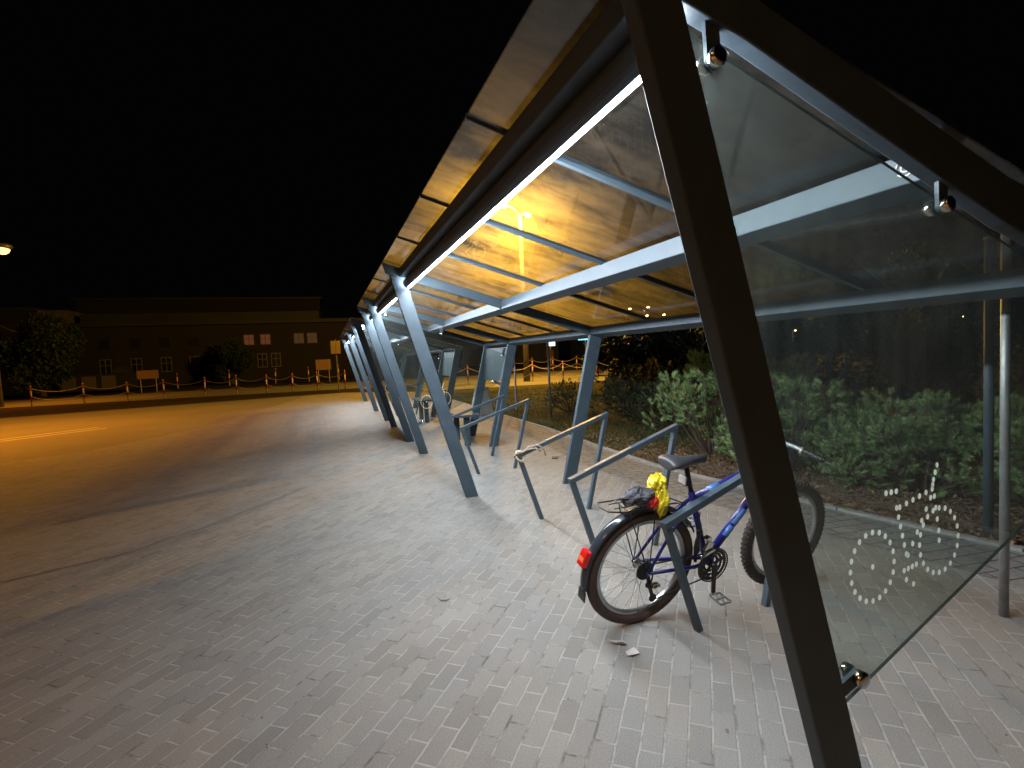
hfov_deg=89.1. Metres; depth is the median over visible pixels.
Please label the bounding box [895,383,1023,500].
pine shrub
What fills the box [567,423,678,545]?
bicycle rack
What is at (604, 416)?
bicycle rack
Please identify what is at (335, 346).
bus stop sign
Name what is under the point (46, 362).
evergreen tree
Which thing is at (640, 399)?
pine shrub
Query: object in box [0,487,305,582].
gutter
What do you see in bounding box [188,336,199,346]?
window
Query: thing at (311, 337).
window
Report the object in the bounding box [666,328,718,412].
evergreen tree
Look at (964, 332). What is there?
evergreen tree
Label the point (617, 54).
bicycle shelter
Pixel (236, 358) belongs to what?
evergreen tree
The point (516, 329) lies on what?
sign post
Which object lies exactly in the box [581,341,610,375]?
evergreen tree
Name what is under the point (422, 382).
bicycle rack
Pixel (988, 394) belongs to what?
metal pole
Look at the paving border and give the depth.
4.10 m
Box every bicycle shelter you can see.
[340,317,462,426]
[357,0,1023,767]
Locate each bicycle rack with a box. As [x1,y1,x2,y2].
[388,381,423,415]
[452,394,505,455]
[459,399,529,473]
[517,412,608,518]
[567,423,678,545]
[660,443,795,632]
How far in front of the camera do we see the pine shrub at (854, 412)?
5.77 m
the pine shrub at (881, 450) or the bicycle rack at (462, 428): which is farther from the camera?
the bicycle rack at (462, 428)
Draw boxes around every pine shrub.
[542,378,597,411]
[591,357,660,417]
[596,356,700,422]
[624,356,719,428]
[642,348,729,455]
[699,373,854,452]
[703,397,821,472]
[766,352,865,466]
[798,397,937,482]
[807,421,926,492]
[812,386,1023,497]
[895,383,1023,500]
[947,373,1023,461]
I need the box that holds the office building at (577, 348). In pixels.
[570,331,676,359]
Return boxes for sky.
[0,0,1023,362]
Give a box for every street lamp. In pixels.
[0,243,13,406]
[502,203,530,381]
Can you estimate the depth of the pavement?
2.90 m
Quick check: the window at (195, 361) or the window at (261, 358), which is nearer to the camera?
the window at (195, 361)
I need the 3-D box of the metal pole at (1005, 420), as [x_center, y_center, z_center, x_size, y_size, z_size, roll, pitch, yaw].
[2.553,0.101,2.693,0.048,2.260,0.047,-4,3,-20]
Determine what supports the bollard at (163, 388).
on the ground at (411, 370)
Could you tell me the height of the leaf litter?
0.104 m
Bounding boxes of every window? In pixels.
[97,339,109,349]
[99,359,111,373]
[128,338,140,348]
[130,358,142,372]
[159,337,170,347]
[160,357,172,371]
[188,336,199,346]
[190,356,200,370]
[243,334,254,344]
[257,353,267,366]
[260,334,270,344]
[271,353,280,366]
[294,333,303,343]
[307,333,316,342]
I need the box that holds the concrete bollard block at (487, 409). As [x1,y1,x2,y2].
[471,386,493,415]
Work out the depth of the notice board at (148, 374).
38.15 m
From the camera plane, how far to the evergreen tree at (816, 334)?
9.45 m
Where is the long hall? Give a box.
[70,297,321,317]
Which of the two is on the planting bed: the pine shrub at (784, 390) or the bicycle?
the pine shrub at (784, 390)
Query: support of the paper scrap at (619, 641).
on the pavement
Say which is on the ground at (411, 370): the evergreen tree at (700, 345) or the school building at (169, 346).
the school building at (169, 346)
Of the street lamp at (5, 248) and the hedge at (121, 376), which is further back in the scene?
the hedge at (121, 376)
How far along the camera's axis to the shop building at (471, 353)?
95.86 m
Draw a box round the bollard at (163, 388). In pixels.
[162,379,165,398]
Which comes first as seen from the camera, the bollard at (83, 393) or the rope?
the rope
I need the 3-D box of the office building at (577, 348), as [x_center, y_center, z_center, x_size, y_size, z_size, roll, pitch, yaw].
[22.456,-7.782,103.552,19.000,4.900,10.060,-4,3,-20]
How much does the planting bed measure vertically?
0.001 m
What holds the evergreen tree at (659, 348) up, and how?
on the lawn at (861, 368)
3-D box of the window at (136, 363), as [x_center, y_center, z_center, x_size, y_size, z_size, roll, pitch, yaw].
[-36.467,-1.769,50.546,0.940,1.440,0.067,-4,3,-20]
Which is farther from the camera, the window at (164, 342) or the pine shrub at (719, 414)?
the window at (164, 342)
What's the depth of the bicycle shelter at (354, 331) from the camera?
12.90 m
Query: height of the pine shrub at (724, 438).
0.990 m
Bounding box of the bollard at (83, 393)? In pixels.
[81,383,85,403]
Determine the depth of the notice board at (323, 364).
42.25 m
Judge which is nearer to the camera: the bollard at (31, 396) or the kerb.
the kerb
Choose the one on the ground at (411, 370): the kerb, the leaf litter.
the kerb
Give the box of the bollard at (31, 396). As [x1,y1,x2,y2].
[29,386,32,406]
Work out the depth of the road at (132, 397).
33.24 m
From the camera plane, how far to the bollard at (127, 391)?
27.70 m
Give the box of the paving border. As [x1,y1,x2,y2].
[480,415,1023,586]
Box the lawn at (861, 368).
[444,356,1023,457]
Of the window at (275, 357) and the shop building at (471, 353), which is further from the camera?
the shop building at (471, 353)
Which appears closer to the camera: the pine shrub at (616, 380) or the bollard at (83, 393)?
the pine shrub at (616, 380)
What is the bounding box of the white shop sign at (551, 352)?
[546,342,554,364]
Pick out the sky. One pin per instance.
(149, 148)
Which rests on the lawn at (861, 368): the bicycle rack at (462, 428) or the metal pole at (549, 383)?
the metal pole at (549, 383)
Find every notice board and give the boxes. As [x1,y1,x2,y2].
[136,370,158,392]
[315,359,330,381]
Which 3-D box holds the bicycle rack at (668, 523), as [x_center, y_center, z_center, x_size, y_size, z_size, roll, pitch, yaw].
[1.216,0.835,2.849,1.007,0.913,0.046,-4,4,-26]
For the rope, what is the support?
attached to the bicycle rack at (604, 416)
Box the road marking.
[0,427,103,441]
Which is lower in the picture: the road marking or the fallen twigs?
the fallen twigs
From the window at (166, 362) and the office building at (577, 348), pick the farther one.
the office building at (577, 348)
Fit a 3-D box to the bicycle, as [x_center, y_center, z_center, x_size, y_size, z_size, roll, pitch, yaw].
[1.163,0.802,2.945,1.774,0.992,0.630,-4,15,-22]
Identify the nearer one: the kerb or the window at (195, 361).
the kerb
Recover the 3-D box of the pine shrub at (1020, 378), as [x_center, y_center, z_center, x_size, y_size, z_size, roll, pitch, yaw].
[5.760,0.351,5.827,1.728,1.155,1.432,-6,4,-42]
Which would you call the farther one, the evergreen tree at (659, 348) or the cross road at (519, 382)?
the cross road at (519, 382)
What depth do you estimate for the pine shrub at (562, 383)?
12.88 m
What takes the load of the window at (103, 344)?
in the school building at (169, 346)
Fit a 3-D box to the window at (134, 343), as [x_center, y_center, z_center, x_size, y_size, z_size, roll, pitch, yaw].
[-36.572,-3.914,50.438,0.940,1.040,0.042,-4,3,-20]
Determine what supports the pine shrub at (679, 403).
on the planting bed
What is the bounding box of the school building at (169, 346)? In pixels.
[63,311,389,387]
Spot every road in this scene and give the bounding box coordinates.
[0,346,1023,407]
[0,395,307,462]
[412,351,1023,390]
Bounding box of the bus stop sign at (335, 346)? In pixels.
[330,340,340,390]
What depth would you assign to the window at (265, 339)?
54.29 m
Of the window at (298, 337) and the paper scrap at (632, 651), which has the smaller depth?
the paper scrap at (632, 651)
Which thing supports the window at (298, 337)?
in the school building at (169, 346)
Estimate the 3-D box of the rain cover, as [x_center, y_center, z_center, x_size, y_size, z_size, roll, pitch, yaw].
[0.668,0.578,2.671,0.273,0.240,0.136,-4,3,-20]
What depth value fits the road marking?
13.62 m
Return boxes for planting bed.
[690,431,1023,545]
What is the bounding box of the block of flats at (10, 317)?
[0,307,82,394]
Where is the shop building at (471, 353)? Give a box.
[447,340,558,365]
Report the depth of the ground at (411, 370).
39.53 m
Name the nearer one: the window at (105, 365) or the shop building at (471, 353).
the window at (105, 365)
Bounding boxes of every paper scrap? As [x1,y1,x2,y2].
[608,639,626,643]
[625,647,638,655]
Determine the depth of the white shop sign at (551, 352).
65.50 m
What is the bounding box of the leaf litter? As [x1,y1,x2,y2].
[125,418,1023,767]
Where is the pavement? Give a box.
[0,392,1023,767]
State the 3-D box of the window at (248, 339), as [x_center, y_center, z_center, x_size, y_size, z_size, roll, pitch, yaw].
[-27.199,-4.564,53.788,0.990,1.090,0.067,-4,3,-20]
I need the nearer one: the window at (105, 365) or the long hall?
the window at (105, 365)
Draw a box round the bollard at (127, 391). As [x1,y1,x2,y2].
[125,382,129,400]
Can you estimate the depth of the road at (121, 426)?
15.23 m
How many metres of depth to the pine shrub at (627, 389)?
10.46 m
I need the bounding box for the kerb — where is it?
[423,391,1023,552]
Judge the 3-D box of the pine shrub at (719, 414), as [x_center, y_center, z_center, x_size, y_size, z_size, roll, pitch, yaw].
[3.737,0.372,7.160,2.069,1.251,1.782,-5,4,-31]
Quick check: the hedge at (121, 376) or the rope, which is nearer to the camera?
the rope
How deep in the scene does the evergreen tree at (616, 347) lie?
12.85 m
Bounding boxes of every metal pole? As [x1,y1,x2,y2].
[545,302,551,415]
[983,236,994,537]
[999,234,1011,617]
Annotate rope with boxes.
[514,444,545,462]
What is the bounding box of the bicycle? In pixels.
[577,441,831,623]
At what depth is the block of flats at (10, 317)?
48.92 m
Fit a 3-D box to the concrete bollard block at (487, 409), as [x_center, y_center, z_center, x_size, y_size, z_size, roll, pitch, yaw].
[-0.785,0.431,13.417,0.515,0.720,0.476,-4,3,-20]
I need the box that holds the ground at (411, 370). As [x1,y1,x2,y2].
[0,336,1023,417]
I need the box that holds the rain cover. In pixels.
[619,472,669,517]
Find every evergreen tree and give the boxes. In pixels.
[0,309,86,396]
[207,338,257,383]
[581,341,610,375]
[602,320,649,405]
[632,320,688,409]
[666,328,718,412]
[782,282,898,414]
[849,237,1023,422]
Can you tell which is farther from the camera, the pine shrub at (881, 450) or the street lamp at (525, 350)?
the street lamp at (525, 350)
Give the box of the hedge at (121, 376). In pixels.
[58,366,137,392]
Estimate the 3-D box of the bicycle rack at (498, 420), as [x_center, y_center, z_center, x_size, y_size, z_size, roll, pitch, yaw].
[-0.535,0.647,7.690,1.007,0.913,0.046,-4,4,-26]
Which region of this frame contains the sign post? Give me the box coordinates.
[511,312,519,409]
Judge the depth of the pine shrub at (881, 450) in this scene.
5.18 m
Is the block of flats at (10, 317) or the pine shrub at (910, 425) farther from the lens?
the block of flats at (10, 317)
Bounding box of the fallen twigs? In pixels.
[689,456,1023,541]

